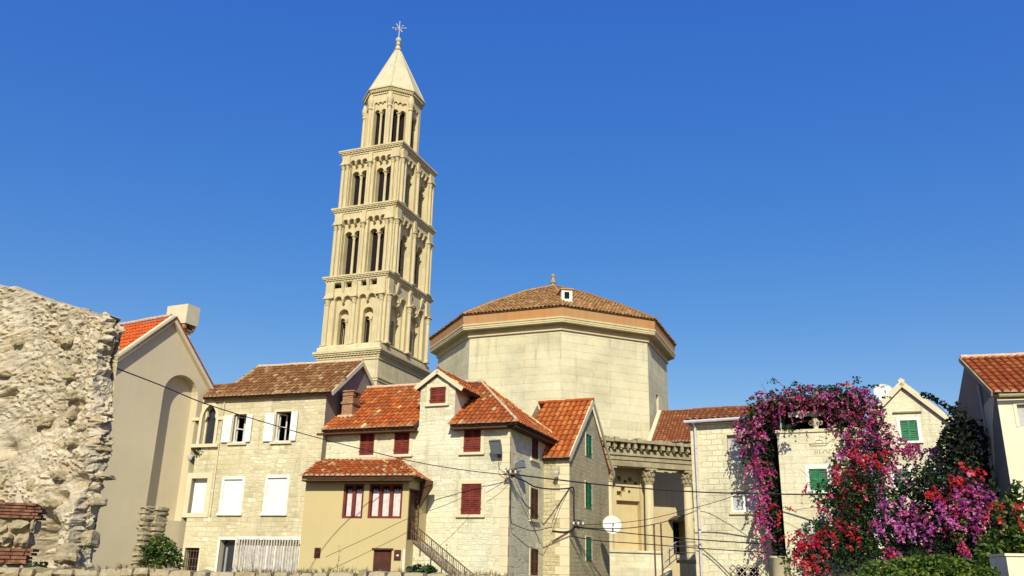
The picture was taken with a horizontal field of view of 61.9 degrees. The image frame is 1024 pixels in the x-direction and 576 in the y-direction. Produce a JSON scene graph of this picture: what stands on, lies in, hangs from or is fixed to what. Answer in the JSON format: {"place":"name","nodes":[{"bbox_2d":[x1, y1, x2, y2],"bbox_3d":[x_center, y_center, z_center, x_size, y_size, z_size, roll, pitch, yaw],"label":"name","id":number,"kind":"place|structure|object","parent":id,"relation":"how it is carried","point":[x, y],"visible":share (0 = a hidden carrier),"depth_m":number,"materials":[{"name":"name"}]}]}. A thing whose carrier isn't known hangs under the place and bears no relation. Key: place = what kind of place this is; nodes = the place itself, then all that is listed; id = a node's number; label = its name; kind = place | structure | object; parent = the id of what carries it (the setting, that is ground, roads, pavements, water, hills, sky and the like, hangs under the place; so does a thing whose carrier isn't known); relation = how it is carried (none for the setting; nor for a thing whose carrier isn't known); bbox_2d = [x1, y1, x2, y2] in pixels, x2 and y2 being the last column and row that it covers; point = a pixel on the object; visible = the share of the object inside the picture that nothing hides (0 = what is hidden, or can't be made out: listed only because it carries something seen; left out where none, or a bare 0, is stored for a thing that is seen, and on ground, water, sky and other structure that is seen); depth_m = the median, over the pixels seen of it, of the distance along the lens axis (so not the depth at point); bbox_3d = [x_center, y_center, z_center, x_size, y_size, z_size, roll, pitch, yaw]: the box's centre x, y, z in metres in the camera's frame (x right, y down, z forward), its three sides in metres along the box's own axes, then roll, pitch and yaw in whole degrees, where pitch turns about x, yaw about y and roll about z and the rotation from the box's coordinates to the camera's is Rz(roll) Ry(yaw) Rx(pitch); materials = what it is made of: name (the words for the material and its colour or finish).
{"place":"outdoors","nodes":[
{"label":"outdoors","id":0,"kind":"place"},
{"bbox_2d":[0,502,46,567],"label":"ruined pier","id":1,"kind":"structure","parent":0,"point":[20,525],"depth_m":13.18,"materials":[{"name":"red brick"}]},
{"bbox_2d":[92,304,214,568],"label":"plastered house","id":2,"kind":"structure","parent":0,"point":[154,432],"depth_m":36.26,"materials":[{"name":"paint"}]},
{"bbox_2d":[0,566,533,575],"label":"rubble wall","id":3,"kind":"structure","parent":0,"point":[43,571],"depth_m":11.04,"materials":[{"name":"beige stone"}]},
{"bbox_2d":[56,563,513,575],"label":"dry grass","id":4,"kind":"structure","parent":3,"relation":"on","point":[299,571],"depth_m":11.08,"materials":[{"name":"plant"}]},
{"bbox_2d":[180,359,373,572],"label":"stone house","id":5,"kind":"structure","parent":0,"point":[244,479],"depth_m":36.47,"materials":[{"name":"beige stone"}]},
{"bbox_2d":[181,545,201,570],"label":"window","id":6,"kind":"structure","parent":5,"relation":"in","point":[194,558],"depth_m":36.08,"materials":[{"name":"stone"}]},
{"bbox_2d":[182,472,212,517],"bbox_3d":[-13.504,8.947,36.863,1.296,1.878,0.279,-5,-19,17],"label":"window","id":7,"kind":"structure","parent":5,"relation":"in","point":[202,490],"depth_m":36.87,"materials":[{"name":"stone"}]},
{"bbox_2d":[193,447,202,458],"bbox_3d":[-13.720,7.217,37.380,0.475,0.505,0.302,-4,-19,16],"label":"weed","id":8,"kind":"object","parent":5,"relation":"on","point":[197,451],"visible":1,"depth_m":37.35,"materials":[{"name":"green plant"}]},
{"bbox_2d":[190,400,223,447],"bbox_3d":[-13.373,5.997,37.794,1.724,2.141,0.460,-5,-19,17],"label":"pointed window","id":9,"kind":"structure","parent":5,"relation":"in","point":[211,419],"depth_m":37.86,"materials":[{"name":"stone"}]},
{"bbox_2d":[214,537,235,571],"bbox_3d":[-11.829,11.276,35.552,0.949,1.699,0.354,-5,-19,17],"label":"doorway","id":10,"kind":"structure","parent":5,"relation":"in","point":[229,546],"depth_m":35.69,"materials":[{"name":"white paint"}]},
{"bbox_2d":[216,476,245,515],"bbox_3d":[-11.895,8.832,36.252,1.220,1.613,0.200,-5,-19,17],"label":"window","id":11,"kind":"structure","parent":5,"relation":"in","point":[231,501],"depth_m":36.25,"materials":[{"name":"white paint"}]},
{"bbox_2d":[220,412,252,444],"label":"window","id":12,"kind":"structure","parent":5,"relation":"in","point":[244,424],"depth_m":37.28,"materials":[{"name":"wood"}]},
{"bbox_2d":[232,536,300,572],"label":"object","id":13,"kind":"structure","parent":5,"relation":"in","point":[241,537],"depth_m":35.16,"materials":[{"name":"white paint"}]},
{"bbox_2d":[260,475,289,515],"bbox_3d":[-9.842,8.646,35.627,1.240,1.654,0.200,-5,-19,17],"label":"window","id":14,"kind":"structure","parent":5,"relation":"in","point":[275,504],"depth_m":35.63,"materials":[{"name":"white paint"}]},
{"bbox_2d":[262,409,297,443],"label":"window","id":15,"kind":"structure","parent":5,"relation":"in","point":[285,420],"depth_m":36.70,"materials":[{"name":"wood"}]},
{"bbox_2d":[312,21,437,384],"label":"bell tower","id":16,"kind":"structure","parent":0,"point":[379,300],"depth_m":83.80,"materials":[{"name":"stone"}]},
{"bbox_2d":[0,0,1023,567],"label":"sky","id":17,"kind":"structure","parent":0,"point":[807,192],"materials":[{"name":"blue"}]},
{"bbox_2d":[647,409,692,453],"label":"tiled house","id":18,"kind":"structure","parent":0,"point":[669,426],"depth_m":63.97,"materials":[{"name":"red tile"}]},
{"bbox_2d":[579,527,764,544],"bbox_3d":[6.710,10.319,35.376,7.657,0.652,2.724,-6,-20,22],"label":"cable","id":19,"kind":"object","parent":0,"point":[673,537],"visible":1,"depth_m":36.29,"materials":[{"name":"black rubber"}]},
{"bbox_2d":[866,378,970,559],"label":"gabled house","id":20,"kind":"structure","parent":0,"point":[905,405],"depth_m":38.78,"materials":[{"name":"stone"}]},
{"bbox_2d":[874,384,892,399],"bbox_3d":[17.464,5.074,39.841,0.934,1.241,0.624,10,-20,-24],"label":"satellite dish","id":21,"kind":"object","parent":20,"relation":"attached to","point":[882,391],"visible":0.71,"depth_m":39.99,"materials":[{"name":"white paint"}]},
{"bbox_2d":[890,466,912,489],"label":"window","id":22,"kind":"structure","parent":20,"relation":"in","point":[898,467],"depth_m":38.33,"materials":[{"name":"white paint"}]},
{"bbox_2d":[896,417,923,443],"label":"window","id":23,"kind":"structure","parent":20,"relation":"in","point":[903,429],"depth_m":38.79,"materials":[{"name":"white paint"}]},
{"bbox_2d":[957,352,1023,564],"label":"corner house","id":24,"kind":"structure","parent":0,"point":[991,394],"depth_m":27.45,"materials":[{"name":"white paint"}]},
{"bbox_2d":[919,391,998,531],"bbox_3d":[14.628,7.249,27.523,2.561,7.730,1.270,1,-18,0],"label":"ivy","id":25,"kind":"object","parent":24,"relation":"attached to","point":[958,444],"visible":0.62,"depth_m":27.96,"materials":[{"name":"green plant"}]},
{"bbox_2d":[1012,401,1023,426],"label":"window","id":26,"kind":"structure","parent":24,"relation":"in","point":[1018,409],"depth_m":26.60,"materials":[{"name":"grey glass"}]},
{"bbox_3d":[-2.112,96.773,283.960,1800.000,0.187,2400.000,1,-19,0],"label":"ground","id":27,"kind":"structure","parent":0,"visible":0},
{"bbox_2d":[27,560,47,567],"bbox_3d":[-6.771,3.991,12.199,0.284,0.185,0.255,1,-18,0],"label":"weed","id":28,"kind":"object","parent":27,"relation":"on","point":[36,564],"visible":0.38,"depth_m":12.19,"materials":[{"name":"green plant"}]},
{"bbox_2d":[0,285,125,569],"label":"ruined wall","id":29,"kind":"structure","parent":27,"relation":"on","point":[57,376],"depth_m":17.77,"materials":[{"name":"stone"}]},
{"bbox_2d":[109,365,504,474],"bbox_3d":[-6.020,4.477,26.232,3.939,0.842,17.581,-9,-21,27],"label":"cable","id":30,"kind":"object","parent":29,"relation":"attached to","point":[289,429],"visible":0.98,"depth_m":27.57,"materials":[{"name":"black rubber"}]},
{"bbox_2d":[130,506,169,567],"bbox_3d":[-12.261,9.199,28.634,0.497,3.665,1.144,-9,-21,28],"label":"rubble stub","id":31,"kind":"object","parent":27,"relation":"on","point":[153,521],"visible":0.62,"depth_m":28.77,"materials":[{"name":"beige stone"}]},
{"bbox_2d":[139,533,185,569],"bbox_3d":[-11.442,9.373,27.686,1.576,2.729,1.103,1,-18,0],"label":"shrub","id":32,"kind":"object","parent":27,"relation":"on","point":[159,556],"visible":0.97,"depth_m":27.78,"materials":[{"name":"green plant"}]},
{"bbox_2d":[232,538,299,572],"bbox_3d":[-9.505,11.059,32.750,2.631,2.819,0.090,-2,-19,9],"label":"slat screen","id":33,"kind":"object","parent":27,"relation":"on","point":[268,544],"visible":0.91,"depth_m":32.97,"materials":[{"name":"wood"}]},
{"bbox_2d":[298,457,432,572],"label":"rendered annexe","id":34,"kind":"structure","parent":27,"relation":"on","point":[348,502],"depth_m":32.31,"materials":[{"name":"paint"}]},
{"bbox_2d":[342,484,363,517],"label":"window","id":35,"kind":"structure","parent":34,"relation":"in","point":[353,493],"depth_m":32.58,"materials":[{"name":"paint"}]},
{"bbox_2d":[372,548,393,571],"bbox_3d":[-4.791,10.208,31.485,0.833,1.162,0.150,-3,-19,13],"label":"door","id":36,"kind":"structure","parent":34,"relation":"in","point":[382,556],"depth_m":31.57,"materials":[{"name":"brown paint"}]},
{"bbox_2d":[368,484,402,518],"bbox_3d":[-4.758,8.067,32.290,1.352,1.273,0.145,-3,-19,13],"label":"window","id":37,"kind":"structure","parent":34,"relation":"in","point":[385,500],"depth_m":32.29,"materials":[{"name":"paint"}]},
{"bbox_2d":[326,489,479,556],"bbox_3d":[-3.999,8.625,31.494,5.622,2.597,0.764,1,-18,0],"label":"cable","id":38,"kind":"object","parent":34,"relation":"attached to","point":[403,520],"visible":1,"depth_m":31.27,"materials":[{"name":"black rubber"}]},
{"bbox_2d":[407,488,419,540],"bbox_3d":[-3.786,8.587,32.338,0.164,1.853,0.950,-5,-19,17],"label":"doorway","id":39,"kind":"structure","parent":34,"relation":"in","point":[413,496],"depth_m":32.52,"materials":[{"name":"brown paint"}]},
{"bbox_2d":[405,563,437,573],"bbox_3d":[-1.443,4.521,13.637,0.522,0.239,0.320,1,-18,0],"label":"weed","id":40,"kind":"object","parent":27,"relation":"on","point":[428,569],"visible":0.76,"depth_m":13.58,"materials":[{"name":"green plant"}]},
{"bbox_2d":[316,366,558,575],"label":"stone house","id":41,"kind":"structure","parent":27,"relation":"on","point":[439,416],"depth_m":34.13,"materials":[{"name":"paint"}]},
{"bbox_2d":[354,430,377,457],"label":"window","id":42,"kind":"structure","parent":41,"relation":"in","point":[367,441],"depth_m":35.34,"materials":[{"name":"wood"}]},
{"bbox_2d":[388,429,412,456],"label":"window","id":43,"kind":"structure","parent":41,"relation":"in","point":[402,447],"depth_m":34.79,"materials":[{"name":"wood"}]},
{"bbox_2d":[425,383,449,406],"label":"window","id":44,"kind":"structure","parent":41,"relation":"in","point":[439,395],"depth_m":34.89,"materials":[{"name":"wood"}]},
{"bbox_2d":[455,480,484,516],"bbox_3d":[-1.574,8.148,33.016,1.202,1.406,0.200,-6,-20,20],"label":"window","id":45,"kind":"structure","parent":41,"relation":"in","point":[468,508],"depth_m":33.02,"materials":[{"name":"wood"}]},
{"bbox_2d":[458,426,484,454],"bbox_3d":[-1.562,5.950,33.766,1.095,1.292,0.200,-6,-20,20],"label":"window","id":46,"kind":"structure","parent":41,"relation":"in","point":[471,441],"depth_m":33.73,"materials":[{"name":"wood"}]},
{"bbox_2d":[489,439,501,457],"bbox_3d":[-0.585,6.178,32.937,0.440,0.669,0.642,-6,-20,20],"label":"floodlight","id":47,"kind":"object","parent":41,"relation":"attached to","point":[495,446],"visible":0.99,"depth_m":32.81,"materials":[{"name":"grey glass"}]},
{"bbox_2d":[503,469,517,477],"bbox_3d":[-0.057,7.030,32.398,0.545,0.410,0.198,1,-18,0],"label":"wire bracket","id":48,"kind":"object","parent":41,"relation":"attached to","point":[511,472],"visible":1,"depth_m":32.37,"materials":[{"name":"ceramic"}]},
{"bbox_2d":[516,474,904,495],"bbox_3d":[7.220,7.754,32.853,13.966,0.788,4.319,-3,-19,12],"label":"cable","id":49,"kind":"object","parent":48,"relation":"attached to","point":[694,491],"visible":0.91,"depth_m":33.49,"materials":[{"name":"black rubber"}]},
{"bbox_2d":[514,460,525,471],"bbox_3d":[0.289,6.980,33.257,0.442,0.517,0.340,-6,-20,20],"label":"floodlight","id":50,"kind":"object","parent":41,"relation":"attached to","point":[519,464],"visible":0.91,"depth_m":33.18,"materials":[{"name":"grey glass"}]},
{"bbox_2d":[510,482,550,530],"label":"cable","id":51,"kind":"object","parent":41,"relation":"attached to","point":[510,514],"visible":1,"depth_m":32.37,"materials":[{"name":"black rubber"}]},
{"bbox_2d":[529,546,538,575],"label":"window","id":52,"kind":"structure","parent":41,"relation":"in","point":[533,550],"depth_m":34.40,"materials":[{"name":"wood"}]},
{"bbox_2d":[529,486,540,522],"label":"window","id":53,"kind":"structure","parent":41,"relation":"in","point":[533,492],"depth_m":35.03,"materials":[{"name":"wood"}]},
{"bbox_2d":[530,438,540,463],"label":"window","id":54,"kind":"structure","parent":41,"relation":"in","point":[534,444],"depth_m":35.70,"materials":[{"name":"wood"}]},
{"bbox_2d":[411,522,472,575],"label":"outside stair","id":55,"kind":"object","parent":27,"relation":"on","point":[423,553],"visible":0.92,"depth_m":31.79,"materials":[{"name":"stone"}]},
{"bbox_2d":[429,273,676,450],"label":"octagonal mausoleum","id":56,"kind":"structure","parent":27,"relation":"on","point":[526,350],"depth_m":65.87,"materials":[{"name":"stone"}]},
{"bbox_2d":[532,398,614,575],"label":"stone house","id":57,"kind":"structure","parent":27,"relation":"on","point":[576,452],"depth_m":37.85,"materials":[{"name":"beige stone"}]},
{"bbox_2d":[512,475,574,524],"bbox_3d":[1.272,8.545,34.202,0.172,1.602,4.948,-11,-22,32],"label":"cable","id":58,"kind":"object","parent":57,"relation":"attached to","point":[555,489],"visible":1,"depth_m":35.39,"materials":[{"name":"black rubber"}]},
{"bbox_2d":[552,527,574,532],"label":"cable","id":59,"kind":"object","parent":57,"relation":"attached to","point":[572,529],"visible":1,"depth_m":35.30,"materials":[{"name":"black rubber"}]},
{"bbox_2d":[572,520,584,530],"bbox_3d":[2.762,9.889,35.587,0.556,0.455,0.202,1,-18,0],"label":"wire bracket","id":60,"kind":"object","parent":57,"relation":"attached to","point":[577,524],"visible":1,"depth_m":35.59,"materials":[{"name":"ceramic"}]},
{"bbox_2d":[585,432,591,457],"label":"window","id":61,"kind":"structure","parent":57,"relation":"in","point":[588,437],"depth_m":39.40,"materials":[{"name":"wood"}]},
{"bbox_2d":[585,480,592,509],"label":"window","id":62,"kind":"structure","parent":57,"relation":"in","point":[588,487],"depth_m":38.64,"materials":[{"name":"wood"}]},
{"bbox_2d":[585,535,592,560],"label":"window","id":63,"kind":"structure","parent":57,"relation":"in","point":[588,543],"depth_m":37.84,"materials":[{"name":"wood"}]},
{"bbox_2d":[599,515,621,533],"bbox_3d":[4.375,10.772,38.860,1.120,0.824,0.569,-10,-21,30],"label":"satellite dish","id":64,"kind":"object","parent":57,"relation":"attached to","point":[615,520],"visible":0.88,"depth_m":38.85,"materials":[{"name":"white paint"}]},
{"bbox_2d":[570,536,766,552],"bbox_3d":[6.565,10.637,35.280,7.869,0.601,2.942,-6,-20,20],"label":"cable","id":65,"kind":"object","parent":57,"relation":"attached to","point":[669,545],"visible":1,"depth_m":36.16,"materials":[{"name":"black rubber"}]},
{"bbox_2d":[601,436,696,575],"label":"ruined portico","id":66,"kind":"structure","parent":27,"relation":"on","point":[654,467],"depth_m":50.14,"materials":[{"name":"stone"}]},
{"bbox_2d":[673,522,679,554],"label":"dark doorway","id":67,"kind":"structure","parent":66,"relation":"in","point":[675,524],"depth_m":53.59,"materials":[{"name":"black"}]},
{"bbox_2d":[663,542,695,570],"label":"iron balcony","id":68,"kind":"structure","parent":66,"relation":"attached to","point":[686,561],"depth_m":46.04,"materials":[{"name":"metal"}]},
{"bbox_2d":[653,525,656,575],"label":"pole","id":69,"kind":"object","parent":27,"relation":"on","point":[654,549],"visible":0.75,"depth_m":43.98,"materials":[{"name":"metal"}]},
{"bbox_2d":[660,523,663,575],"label":"pole","id":70,"kind":"object","parent":27,"relation":"on","point":[661,549],"visible":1,"depth_m":44.00,"materials":[{"name":"metal"}]},
{"bbox_2d":[683,404,784,575],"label":"stone house","id":71,"kind":"structure","parent":27,"relation":"on","point":[717,466],"depth_m":36.45,"materials":[{"name":"beige stone"}]},
{"bbox_2d":[578,511,693,528],"bbox_3d":[5.098,10.295,37.770,5.440,0.900,3.395,4,-19,-7],"label":"cable","id":72,"kind":"object","parent":71,"relation":"attached to","point":[636,527],"visible":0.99,"depth_m":38.30,"materials":[{"name":"black rubber"}]},
{"bbox_2d":[585,485,759,524],"bbox_3d":[6.788,9.334,36.065,7.579,1.552,3.164,-6,-20,20],"label":"cable","id":73,"kind":"object","parent":71,"relation":"attached to","point":[671,513],"visible":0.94,"depth_m":36.83,"materials":[{"name":"black rubber"}]},
{"bbox_2d":[724,432,754,460],"bbox_3d":[9.873,6.848,36.924,1.302,1.214,0.204,-7,-20,24],"label":"window","id":74,"kind":"structure","parent":71,"relation":"in","point":[733,452],"depth_m":37.06,"materials":[{"name":"stone"}]},
{"bbox_2d":[729,490,758,514],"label":"window","id":75,"kind":"structure","parent":71,"relation":"in","point":[739,504],"depth_m":36.17,"materials":[{"name":"stone"}]},
{"bbox_2d":[730,564,763,575],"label":"window","id":76,"kind":"structure","parent":71,"relation":"in","point":[742,570],"depth_m":35.28,"materials":[{"name":"stone"}]},
{"bbox_2d":[769,556,790,575],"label":"round pier","id":77,"kind":"structure","parent":27,"relation":"on","point":[777,569],"depth_m":32.49,"materials":[{"name":"beige stone"}]},
{"bbox_2d":[775,412,876,575],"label":"terrace house","id":78,"kind":"structure","parent":27,"relation":"on","point":[806,449],"depth_m":33.96,"materials":[{"name":"stone"}]},
{"bbox_2d":[756,395,854,429],"bbox_3d":[12.510,5.917,35.672,4.075,2.180,3.000,-6,-20,20],"label":"pergola","id":79,"kind":"object","parent":78,"relation":"on","point":[770,402],"visible":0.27,"depth_m":35.36,"materials":[{"name":"grey paint"}]},
{"bbox_2d":[788,410,834,417],"bbox_3d":[12.426,5.245,35.394,1.840,0.369,0.760,-6,-20,20],"label":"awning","id":80,"kind":"object","parent":79,"relation":"hanging from","point":[812,414],"visible":0.69,"depth_m":35.10,"materials":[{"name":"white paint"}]},
{"bbox_2d":[808,418,822,428],"bbox_3d":[12.300,5.494,34.568,0.382,0.474,0.460,12,-21,-29],"label":"stone urn","id":81,"kind":"object","parent":78,"relation":"on","point":[815,423],"visible":1,"depth_m":34.46,"materials":[{"name":"beige stone"}]},
{"bbox_2d":[805,465,831,492],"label":"window","id":82,"kind":"structure","parent":78,"relation":"in","point":[812,471],"depth_m":33.83,"materials":[{"name":"white paint"}]},
{"bbox_2d":[810,519,834,548],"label":"window","id":83,"kind":"structure","parent":78,"relation":"in","point":[815,525],"depth_m":33.25,"materials":[{"name":"white paint"}]},
{"bbox_2d":[730,376,945,562],"bbox_3d":[13.041,8.253,33.993,7.964,9.872,3.982,1,-18,0],"label":"bougainvillea","id":84,"kind":"object","parent":27,"relation":"on","point":[764,439],"visible":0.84,"depth_m":34.16,"materials":[{"name":"purple plant"}]},
{"bbox_2d":[766,440,930,575],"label":"bougainvillea","id":85,"kind":"object","parent":27,"relation":"on","point":[849,540],"visible":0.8,"depth_m":30.92,"materials":[{"name":"red plant"}]},
{"bbox_2d":[842,553,1000,575],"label":"shrub","id":86,"kind":"object","parent":27,"relation":"on","point":[929,565],"visible":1,"depth_m":16.25,"materials":[{"name":"green plant"}]},
{"bbox_2d":[911,546,926,557],"bbox_3d":[7.947,5.260,16.788,0.564,0.414,0.565,1,-18,0],"label":"grass tuft","id":87,"kind":"object","parent":86,"relation":"on","point":[917,552],"visible":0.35,"depth_m":16.71,"materials":[{"name":"green plant"}]},
{"bbox_2d":[866,460,1004,567],"bbox_3d":[12.390,7.554,24.563,4.428,5.203,2.184,1,-18,0],"label":"bougainvillea","id":88,"kind":"object","parent":27,"relation":"on","point":[915,523],"visible":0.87,"depth_m":24.67,"materials":[{"name":"purple plant"}]},
{"bbox_2d":[971,479,1023,566],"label":"shrub","id":89,"kind":"object","parent":27,"relation":"on","point":[1011,518],"visible":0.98,"depth_m":18.20,"materials":[{"name":"green plant"}]},
{"bbox_2d":[987,553,1023,575],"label":"garden pedestal","id":90,"kind":"object","parent":27,"relation":"on","point":[1008,564],"visible":1,"depth_m":16.50,"materials":[{"name":"beige stone"}]}
]}

